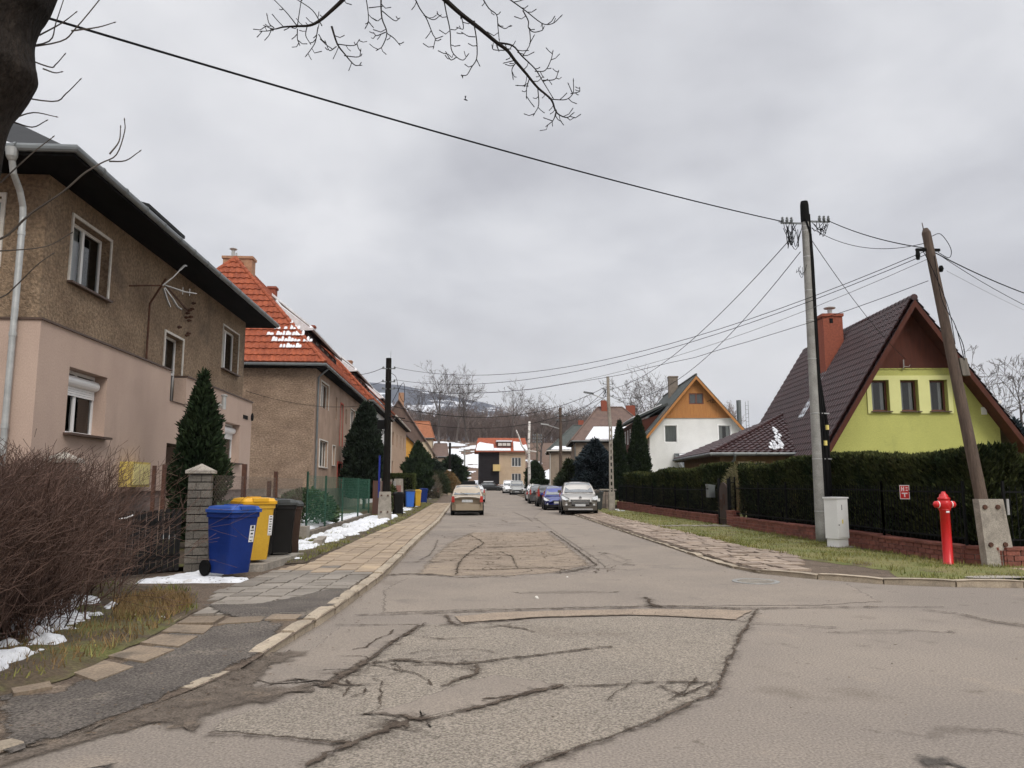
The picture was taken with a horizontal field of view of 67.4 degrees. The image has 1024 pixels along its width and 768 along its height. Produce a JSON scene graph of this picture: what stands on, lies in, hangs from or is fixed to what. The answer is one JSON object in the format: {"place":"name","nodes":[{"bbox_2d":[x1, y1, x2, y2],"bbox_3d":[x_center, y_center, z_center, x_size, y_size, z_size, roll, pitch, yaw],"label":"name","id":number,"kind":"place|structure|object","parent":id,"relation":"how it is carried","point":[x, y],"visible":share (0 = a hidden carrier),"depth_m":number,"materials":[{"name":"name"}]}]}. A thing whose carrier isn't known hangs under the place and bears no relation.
{"place":"outdoors","nodes":[
{"label":"outdoors","id":0,"kind":"place"},
{"bbox_2d":[0,579,198,695],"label":"bank","id":1,"kind":"structure","parent":0,"point":[51,675],"depth_m":6.71,"materials":[{"name":"green plant"}]},
{"bbox_2d":[0,595,115,670],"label":"snow","id":2,"kind":"structure","parent":1,"relation":"on","point":[14,654],"depth_m":6.79,"materials":[{"name":"white snow"}]},
{"bbox_2d":[0,428,255,648],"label":"bare hedge bush","id":3,"kind":"object","parent":1,"relation":"on","point":[44,547],"visible":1,"depth_m":7.60,"materials":[{"name":"brown plant"}]},
{"bbox_2d":[80,509,181,579],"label":"picket gate","id":4,"kind":"structure","parent":1,"relation":"on","point":[153,557],"depth_m":12.26,"materials":[{"name":"black metal"}]},
{"bbox_2d":[108,583,197,620],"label":"dry grass","id":5,"kind":"structure","parent":0,"point":[124,605],"depth_m":8.84,"materials":[{"name":"brown plant"}]},
{"bbox_2d":[12,614,302,696],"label":"pavement","id":6,"kind":"structure","parent":0,"point":[104,669],"depth_m":6.87,"materials":[{"name":"beige concrete"}]},
{"bbox_2d":[0,0,580,297],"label":"roadside tree","id":7,"kind":"object","parent":6,"relation":"on","point":[23,23],"visible":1,"depth_m":4.83,"materials":[{"name":"brown plant"}]},
{"bbox_2d":[82,564,290,592],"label":"pavement","id":8,"kind":"structure","parent":0,"point":[195,586],"depth_m":11.63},
{"bbox_2d":[137,570,247,583],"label":"snow","id":9,"kind":"structure","parent":8,"relation":"on","point":[193,577],"depth_m":11.37,"materials":[{"name":"white snow"}]},
{"bbox_2d":[199,504,261,575],"bbox_3d":[-4.423,2.450,12.086,0.821,1.105,0.599,-5,-9,34],"label":"wheelie bin","id":10,"kind":"object","parent":9,"relation":"on","point":[230,549],"visible":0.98,"depth_m":11.89,"materials":[{"name":"blue plastic"}]},
{"bbox_2d":[183,464,216,571],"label":"block pillar","id":11,"kind":"structure","parent":8,"relation":"on","point":[201,476],"depth_m":12.88,"materials":[{"name":"grey brick"}]},
{"bbox_2d":[0,493,452,752],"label":"pavement","id":12,"kind":"structure","parent":0,"point":[65,684],"depth_m":6.50,"materials":[{"name":"grey concrete"}]},
{"bbox_2d":[0,652,277,766],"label":"dirt","id":13,"kind":"structure","parent":12,"relation":"on","point":[233,677],"depth_m":4.97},
{"bbox_2d":[0,621,281,753],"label":"pavement patch","id":14,"kind":"object","parent":12,"relation":"on","point":[72,707],"visible":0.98,"depth_m":5.62,"materials":[{"name":"grey asphalt"}]},
{"bbox_2d":[202,588,346,620],"bbox_3d":[-2.443,2.634,9.236,1.688,0.023,2.229,-7,-10,41],"label":"pavement patch","id":15,"kind":"object","parent":12,"relation":"on","point":[311,602],"visible":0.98,"depth_m":8.93,"materials":[{"name":"grey asphalt"}]},
{"bbox_2d":[111,503,371,566],"bbox_3d":[-24.380,5.898,34.443,35.950,0.001,49.100,0,-8,-4],"label":"garden","id":16,"kind":"object","parent":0,"point":[181,553],"depth_m":17.27,"materials":[{"name":"soil"}]},
{"bbox_2d":[0,123,279,549],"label":"rendered house","id":17,"kind":"structure","parent":16,"relation":"on","point":[126,314],"depth_m":15.13,"materials":[{"name":"brown paint"}]},
{"bbox_2d":[0,192,6,266],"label":"window","id":18,"kind":"structure","parent":17,"relation":"in","point":[3,201],"depth_m":13.22,"materials":[{"name":"white plastic"}]},
{"bbox_2d":[63,370,112,439],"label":"window","id":19,"kind":"structure","parent":17,"relation":"in","point":[80,397],"depth_m":14.74,"materials":[{"name":"white plastic"}]},
{"bbox_2d":[67,212,112,302],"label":"window","id":20,"kind":"structure","parent":17,"relation":"in","point":[84,261],"depth_m":15.54,"materials":[{"name":"white plastic"}]},
{"bbox_2d":[162,329,184,400],"bbox_3d":[-8.912,-0.252,19.106,0.947,2.300,1.790,0,-8,-4],"label":"balcony door","id":21,"kind":"structure","parent":17,"relation":"in","point":[169,349],"depth_m":19.75,"materials":[{"name":"white plastic"}]},
{"bbox_2d":[221,324,240,376],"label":"window","id":22,"kind":"structure","parent":17,"relation":"in","point":[227,338],"depth_m":24.65,"materials":[{"name":"white plastic"}]},
{"bbox_2d":[164,367,234,541],"bbox_3d":[-6.808,1.713,16.697,1.460,4.274,1.460,0,-8,-4],"label":"thuja","id":23,"kind":"object","parent":16,"relation":"on","point":[200,439],"visible":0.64,"depth_m":16.48,"materials":[{"name":"green plant"}]},
{"bbox_2d":[213,464,302,525],"bbox_3d":[-5.531,2.796,17.054,0.240,1.920,7.603,0,-8,-4],"label":"chain link fence","id":24,"kind":"object","parent":16,"relation":"on","point":[244,480],"visible":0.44,"depth_m":16.38,"materials":[{"name":"brown"}]},
{"bbox_2d":[216,247,367,507],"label":"row house","id":25,"kind":"structure","parent":16,"relation":"on","point":[291,359],"depth_m":36.82,"materials":[{"name":"beige paint"}]},
{"bbox_2d":[277,486,341,523],"bbox_3d":[-6.936,4.112,25.778,2.420,1.406,2.860,0,-8,-4],"label":"evergreen shrub","id":26,"kind":"object","parent":16,"relation":"on","point":[316,500],"visible":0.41,"depth_m":25.26,"materials":[{"name":"green plant"}]},
{"bbox_2d":[299,471,370,538],"bbox_3d":[-6.070,4.240,27.846,0.300,1.880,15.200,0,-8,-4],"label":"green net fence","id":27,"kind":"object","parent":16,"relation":"on","point":[305,531],"visible":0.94,"depth_m":24.95,"materials":[{"name":"green metal"}]},
{"bbox_2d":[338,400,383,508],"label":"cypress","id":28,"kind":"object","parent":16,"relation":"on","point":[362,450],"visible":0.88,"depth_m":43.63,"materials":[{"name":"green plant"}]},
{"bbox_2d":[390,472,416,506],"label":"clipped hedge","id":29,"kind":"object","parent":16,"relation":"on","point":[409,479],"visible":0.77,"depth_m":49.37,"materials":[{"name":"green plant"}]},
{"bbox_2d":[193,565,372,615],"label":"pavement","id":30,"kind":"structure","parent":0,"point":[274,585],"depth_m":10.73,"materials":[{"name":"grey concrete"}]},
{"bbox_2d":[276,503,432,563],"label":"verge","id":31,"kind":"structure","parent":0,"point":[352,537],"depth_m":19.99,"materials":[{"name":"green plant"}]},
{"bbox_2d":[249,553,303,571],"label":"concrete slab","id":32,"kind":"structure","parent":31,"relation":"on","point":[273,560],"depth_m":13.51,"materials":[{"name":"grey concrete"}]},
{"bbox_2d":[230,497,277,559],"bbox_3d":[-4.516,2.520,13.338,0.621,1.115,0.885,5,-9,-35],"label":"wheelie bin","id":33,"kind":"object","parent":32,"relation":"on","point":[263,532],"visible":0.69,"depth_m":13.13,"materials":[{"name":"yellow plastic"}]},
{"bbox_2d":[271,498,297,552],"bbox_3d":[-4.447,2.730,14.739,0.556,1.065,0.737,3,-8,-24],"label":"wheelie bin","id":34,"kind":"object","parent":32,"relation":"on","point":[286,508],"visible":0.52,"depth_m":14.51,"materials":[{"name":"black plastic"}]},
{"bbox_2d":[291,500,303,552],"bbox_3d":[-4.517,2.882,15.473,0.535,1.095,0.716,3,-8,-24],"label":"wheelie bin","id":35,"kind":"object","parent":31,"relation":"on","point":[296,529],"visible":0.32,"depth_m":15.30,"materials":[{"name":"brown plastic"}]},
{"bbox_2d":[298,514,396,550],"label":"snow","id":36,"kind":"structure","parent":31,"relation":"on","point":[354,527],"depth_m":22.56,"materials":[{"name":"white snow"}]},
{"bbox_2d":[373,358,404,519],"bbox_3d":[-5.034,2.156,31.425,1.308,7.150,0.521,0,-8,-4],"label":"utility pole","id":37,"kind":"object","parent":31,"relation":"on","point":[384,504],"visible":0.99,"depth_m":31.32,"materials":[{"name":"wood"}]},
{"bbox_2d":[395,251,924,374],"bbox_3d":[1.595,-1.152,23.382,0.014,1.330,21.328,6,-9,-37],"label":"overhead cable","id":38,"kind":"object","parent":37,"relation":"attached to","point":[701,334],"visible":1,"depth_m":18.92,"materials":[{"name":"black plastic"}]},
{"bbox_2d":[399,254,925,384],"bbox_3d":[1.610,-0.872,23.346,0.014,1.134,21.345,6,-9,-37],"label":"overhead cable","id":39,"kind":"object","parent":37,"relation":"attached to","point":[686,343],"visible":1,"depth_m":19.52,"materials":[{"name":"black plastic"}]},
{"bbox_2d":[278,503,448,572],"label":"pavement","id":40,"kind":"structure","parent":0,"point":[363,554],"depth_m":17.26,"materials":[{"name":"concrete"}]},
{"bbox_2d":[90,440,725,576],"bbox_3d":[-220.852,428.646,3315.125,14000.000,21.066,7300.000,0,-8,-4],"label":"ground","id":41,"kind":"structure","parent":0,"point":[545,461],"depth_m":167.77,"materials":[{"name":"brown plant"}]},
{"bbox_2d":[411,360,470,442],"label":"bare tree","id":42,"kind":"object","parent":41,"relation":"on","point":[442,391],"visible":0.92,"depth_m":184.89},
{"bbox_2d":[439,454,471,484],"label":"spruce","id":43,"kind":"object","parent":41,"relation":"on","point":[462,473],"visible":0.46,"depth_m":110.22,"materials":[{"name":"green plant"}]},
{"bbox_2d":[438,364,483,442],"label":"bare tree","id":44,"kind":"object","parent":41,"relation":"on","point":[459,411],"visible":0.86,"depth_m":188.39,"materials":[{"name":"brown plant"}]},
{"bbox_2d":[433,441,548,483],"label":"snow","id":45,"kind":"structure","parent":41,"relation":"on","point":[472,458],"depth_m":168.16,"materials":[{"name":"white snow"}]},
{"bbox_2d":[474,438,526,484],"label":"end house","id":46,"kind":"structure","parent":41,"relation":"on","point":[500,460],"depth_m":130.58,"materials":[{"name":"white paint"}]},
{"bbox_2d":[494,379,533,437],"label":"bare tree","id":47,"kind":"object","parent":41,"relation":"on","point":[516,410],"visible":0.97,"depth_m":197.28,"materials":[{"name":"brown plant"}]},
{"bbox_2d":[512,395,557,464],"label":"bare tree","id":48,"kind":"object","parent":41,"relation":"on","point":[542,426],"visible":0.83,"depth_m":161.63,"materials":[{"name":"brown plant"}]},
{"bbox_2d":[391,400,745,442],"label":"woods","id":49,"kind":"object","parent":41,"relation":"on","point":[505,431],"visible":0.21,"depth_m":211.33,"materials":[{"name":"brown plant"}]},
{"bbox_2d":[600,364,658,417],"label":"bare tree","id":50,"kind":"object","parent":41,"relation":"on","point":[638,394],"visible":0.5,"depth_m":153.32,"materials":[{"name":"brown plant"}]},
{"bbox_2d":[623,364,667,418],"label":"bare tree","id":51,"kind":"object","parent":41,"relation":"on","point":[657,394],"visible":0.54,"depth_m":168.76,"materials":[{"name":"brown plant"}]},
{"bbox_2d":[414,494,442,502],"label":"verge","id":52,"kind":"structure","parent":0,"point":[432,499],"depth_m":71.45,"materials":[{"name":"beige concrete"}]},
{"bbox_2d":[400,440,435,492],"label":"yew","id":53,"kind":"object","parent":52,"relation":"on","point":[418,461],"visible":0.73,"depth_m":64.56,"materials":[{"name":"green plant"}]},
{"bbox_2d":[369,382,553,440],"bbox_3d":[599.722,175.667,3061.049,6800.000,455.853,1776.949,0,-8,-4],"label":"mountain","id":54,"kind":"structure","parent":0,"point":[377,387],"depth_m":2718.31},
{"bbox_2d":[0,490,1023,767],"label":"road","id":55,"kind":"structure","parent":0,"point":[946,680],"depth_m":5.53,"materials":[{"name":"grey asphalt"}]},
{"bbox_2d":[26,650,314,745],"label":"dirt","id":56,"kind":"structure","parent":55,"relation":"on","point":[187,716],"depth_m":5.33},
{"bbox_2d":[259,624,420,683],"bbox_3d":[-1.591,2.442,7.105,0.887,0.001,2.709,-1,-8,9],"label":"road patch","id":57,"kind":"object","parent":55,"relation":"on","point":[325,660],"visible":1,"depth_m":6.83,"materials":[{"name":"grey asphalt"}]},
{"bbox_2d":[248,502,450,663],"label":"kerb","id":58,"kind":"structure","parent":55,"relation":"on","point":[318,612],"depth_m":9.18,"materials":[{"name":"concrete"}]},
{"bbox_2d":[365,675,558,716],"bbox_3d":[-0.340,2.224,5.453,0.649,0.001,1.528,-7,-10,42],"label":"road patch","id":59,"kind":"object","parent":55,"relation":"on","point":[469,694],"visible":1,"depth_m":5.50,"materials":[{"name":"grey asphalt"}]},
{"bbox_2d":[448,484,485,514],"bbox_3d":[-2.367,6.084,40.381,2.040,1.595,3.795,0,-8,-4],"label":"parked car","id":60,"kind":"object","parent":55,"relation":"on","point":[467,498],"visible":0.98,"depth_m":38.66,"materials":[{"name":"beige paint"}]},
{"bbox_2d":[212,611,760,767],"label":"road patch","id":61,"kind":"object","parent":55,"relation":"on","point":[578,705],"visible":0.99,"depth_m":5.64,"materials":[{"name":"grey asphalt"}]},
{"bbox_2d":[419,531,586,575],"bbox_3d":[-0.115,4.006,18.931,3.394,0.004,12.656,0,-8,0],"label":"road patch","id":62,"kind":"object","parent":55,"relation":"on","point":[563,556],"visible":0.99,"depth_m":16.27,"materials":[{"name":"grey asphalt"}]},
{"bbox_2d":[540,486,561,509],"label":"parked car","id":63,"kind":"object","parent":55,"relation":"on","point":[550,497],"visible":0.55,"depth_m":47.15,"materials":[{"name":"blue paint"}]},
{"bbox_2d":[558,482,598,514],"bbox_3d":[3.497,6.077,40.975,2.160,1.705,4.465,0,-8,1],"label":"parked car","id":64,"kind":"object","parent":55,"relation":"on","point":[578,496],"visible":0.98,"depth_m":39.25,"materials":[{"name":"silver metal"}]},
{"bbox_2d":[454,609,751,621],"bbox_3d":[1.126,2.676,8.905,3.609,0.001,0.825,0,-8,-4],"label":"road patch","id":65,"kind":"object","parent":55,"relation":"on","point":[719,613],"visible":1,"depth_m":8.99,"materials":[{"name":"grey asphalt"}]},
{"bbox_2d":[208,505,1023,767],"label":"road cracks","id":66,"kind":"object","parent":55,"relation":"on","point":[348,743],"visible":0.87,"depth_m":6.04,"materials":[{"name":"black asphalt"}]},
{"bbox_2d":[381,510,879,612],"bbox_3d":[0.530,5.250,28.363,7.129,0.005,38.590,0,-8,-4],"label":"road patch","id":67,"kind":"object","parent":55,"relation":"on","point":[656,566],"visible":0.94,"depth_m":11.44,"materials":[{"name":"grey asphalt"}]},
{"bbox_2d":[554,508,1023,587],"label":"kerb","id":68,"kind":"structure","parent":55,"relation":"on","point":[996,583],"depth_m":11.91,"materials":[{"name":"concrete"}]},
{"bbox_2d":[15,0,1023,427],"label":"sky","id":69,"kind":"structure","parent":0,"point":[409,245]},
{"bbox_2d":[572,510,811,570],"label":"pavement","id":70,"kind":"structure","parent":0,"point":[762,559],"depth_m":17.70,"materials":[{"name":"grey concrete"}]},
{"bbox_2d":[557,508,898,577],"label":"pavement","id":71,"kind":"structure","parent":0,"point":[817,567],"depth_m":13.49,"materials":[{"name":"grey concrete"}]},
{"bbox_2d":[551,457,575,485],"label":"mountain pine","id":72,"kind":"object","parent":71,"relation":"on","point":[565,474],"visible":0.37,"depth_m":56.65,"materials":[{"name":"green plant"}]},
{"bbox_2d":[598,508,1023,579],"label":"grass verge","id":73,"kind":"object","parent":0,"point":[907,569],"depth_m":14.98,"materials":[{"name":"plant"}]},
{"bbox_2d":[571,436,611,491],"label":"blue spruce","id":74,"kind":"object","parent":73,"relation":"on","point":[591,463],"visible":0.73,"depth_m":53.36,"materials":[{"name":"black"}]},
{"bbox_2d":[583,376,614,509],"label":"lamp pole","id":75,"kind":"object","parent":73,"relation":"on","point":[611,500],"visible":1,"depth_m":43.90,"materials":[{"name":"concrete"}]},
{"bbox_2d":[616,501,722,524],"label":"brick wall","id":76,"kind":"structure","parent":73,"relation":"on","point":[691,515],"depth_m":34.82,"materials":[{"name":"brown brick"}]},
{"bbox_2d":[619,483,717,512],"bbox_3d":[7.104,5.455,37.661,0.054,1.260,18.440,0,-8,-4],"label":"metal fence","id":77,"kind":"object","parent":76,"relation":"on","point":[708,507],"visible":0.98,"depth_m":35.30,"materials":[{"name":"black metal"}]},
{"bbox_2d":[717,478,729,524],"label":"garden gate","id":78,"kind":"structure","parent":73,"relation":"on","point":[723,497],"depth_m":27.83,"materials":[{"name":"black paint"}]},
{"bbox_2d":[778,200,832,543],"bbox_3d":[7.705,-0.399,19.669,1.410,8.940,0.338,0,-8,-4],"label":"utility pole","id":79,"kind":"object","parent":73,"relation":"on","point":[821,465],"visible":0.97,"depth_m":19.55,"materials":[{"name":"concrete"}]},
{"bbox_2d":[49,18,781,221],"bbox_3d":[-1.064,-3.979,11.544,0.025,2.834,23.549,-7,-10,43],"label":"overhead cable","id":80,"kind":"object","parent":79,"relation":"attached to","point":[167,53],"visible":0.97,"depth_m":10.25,"materials":[{"name":"black plastic"}]},
{"bbox_2d":[822,497,854,547],"bbox_3d":[7.479,3.205,17.616,0.560,1.215,0.420,5,-9,-35],"label":"utility cabinet","id":81,"kind":"object","parent":73,"relation":"on","point":[836,522],"visible":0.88,"depth_m":17.49,"materials":[{"name":"grey plastic"}]},
{"bbox_2d":[726,510,1023,566],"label":"brick wall","id":82,"kind":"structure","parent":73,"relation":"on","point":[966,554],"depth_m":16.44,"materials":[{"name":"brown brick"}]},
{"bbox_2d":[729,477,968,544],"bbox_3d":[8.031,3.139,20.682,0.077,1.410,13.163,0,-8,-3],"label":"metal fence","id":83,"kind":"object","parent":82,"relation":"on","point":[787,518],"visible":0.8,"depth_m":17.74,"materials":[{"name":"black metal"}]},
{"bbox_2d":[1000,481,1023,544],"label":"metal fence","id":84,"kind":"object","parent":82,"relation":"on","point":[1003,491],"visible":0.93,"depth_m":13.82,"materials":[{"name":"black metal"}]},
{"bbox_2d":[933,492,955,563],"bbox_3d":[7.811,2.616,13.822,0.422,1.350,0.240,0,-8,-4],"label":"fire hydrant","id":85,"kind":"object","parent":73,"relation":"on","point":[944,504],"visible":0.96,"depth_m":13.77,"materials":[{"name":"red metal"}]},
{"bbox_2d":[915,223,1012,566],"bbox_3d":[8.454,0.110,14.363,0.580,6.741,1.184,5,-9,-35],"label":"utility pole","id":86,"kind":"object","parent":73,"relation":"on","point":[993,531],"visible":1,"depth_m":14.12,"materials":[{"name":"wood"}]},
{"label":"right garden","id":87,"kind":"structure","parent":0,"visible":0},
{"bbox_2d":[545,425,581,484],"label":"hip roof house","id":88,"kind":"structure","parent":87,"relation":"on","point":[552,451],"depth_m":94.16,"materials":[{"name":"white plastic"}]},
{"bbox_2d":[566,400,634,462],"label":"hip roof house","id":89,"kind":"structure","parent":87,"relation":"on","point":[595,423],"depth_m":78.59,"materials":[{"name":"brown tile"}]},
{"bbox_2d":[622,373,744,471],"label":"gabled house","id":90,"kind":"structure","parent":87,"relation":"on","point":[696,414],"depth_m":63.22,"materials":[{"name":"white paint"}]},
{"bbox_2d":[956,345,1023,417],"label":"bare tree","id":91,"kind":"object","parent":87,"relation":"on","point":[1004,398],"visible":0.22,"depth_m":87.19,"materials":[{"name":"brown plant"}]},
{"bbox_2d":[975,355,1023,425],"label":"bare tree","id":92,"kind":"object","parent":87,"relation":"on","point":[1014,383],"visible":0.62,"depth_m":87.87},
{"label":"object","id":93,"kind":"structure","parent":0,"visible":0},
{"bbox_2d":[311,325,394,503],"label":"row house","id":94,"kind":"structure","parent":93,"relation":"on","point":[345,365],"depth_m":58.01,"materials":[{"name":"red tile"}]},
{"bbox_2d":[347,360,410,472],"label":"row house","id":95,"kind":"structure","parent":93,"relation":"on","point":[399,428],"depth_m":83.48,"materials":[{"name":"beige paint"}]},
{"bbox_2d":[391,393,437,458],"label":"house","id":96,"kind":"structure","parent":93,"relation":"on","point":[414,434],"depth_m":117.34,"materials":[{"name":"beige paint"}]},
{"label":"right pavement","id":97,"kind":"structure","parent":0,"visible":0},
{"bbox_2d":[523,459,545,491],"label":"dark evergreen","id":98,"kind":"object","parent":97,"relation":"on","point":[538,471],"visible":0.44,"depth_m":89.24,"materials":[{"name":"green plant"}]},
{"label":"right garden","id":99,"kind":"structure","parent":0,"visible":0},
{"bbox_2d":[611,419,629,500],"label":"columnar thuja","id":100,"kind":"object","parent":99,"relation":"on","point":[620,461],"visible":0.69,"depth_m":50.04,"materials":[{"name":"green plant"}]},
{"bbox_2d":[627,414,652,471],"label":"columnar thuja","id":101,"kind":"object","parent":99,"relation":"on","point":[638,458],"visible":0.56,"depth_m":50.54,"materials":[{"name":"green plant"}]},
{"bbox_2d":[621,461,737,513],"bbox_3d":[7.688,5.198,38.171,1.221,2.245,17.551,0,-8,-4],"label":"thuja hedge","id":102,"kind":"object","parent":99,"relation":"on","point":[700,475],"visible":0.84,"depth_m":34.27,"materials":[{"name":"green plant"}]},
{"bbox_2d":[672,294,1023,511],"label":"gabled house","id":103,"kind":"structure","parent":99,"relation":"on","point":[881,393],"depth_m":31.55,"materials":[{"name":"brown"}]},
{"bbox_2d":[871,381,892,411],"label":"window","id":104,"kind":"structure","parent":103,"relation":"in","point":[876,386],"depth_m":31.78,"materials":[{"name":"brown"}]},
{"bbox_2d":[882,381,922,411],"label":"window","id":105,"kind":"structure","parent":103,"relation":"in","point":[906,391],"depth_m":31.76,"materials":[{"name":"brown"}]},
{"bbox_2d":[911,381,951,411],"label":"window","id":106,"kind":"structure","parent":103,"relation":"in","point":[937,395],"depth_m":31.76,"materials":[{"name":"brown"}]},
{"bbox_2d":[736,440,1023,544],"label":"thuja hedge","id":107,"kind":"object","parent":99,"relation":"on","point":[948,468],"visible":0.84,"depth_m":16.92,"materials":[{"name":"green plant"}]},
{"bbox_2d":[1000,452,1023,545],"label":"thuja hedge","id":108,"kind":"object","parent":99,"relation":"on","point":[1020,474],"visible":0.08,"depth_m":14.59,"materials":[{"name":"green plant"}]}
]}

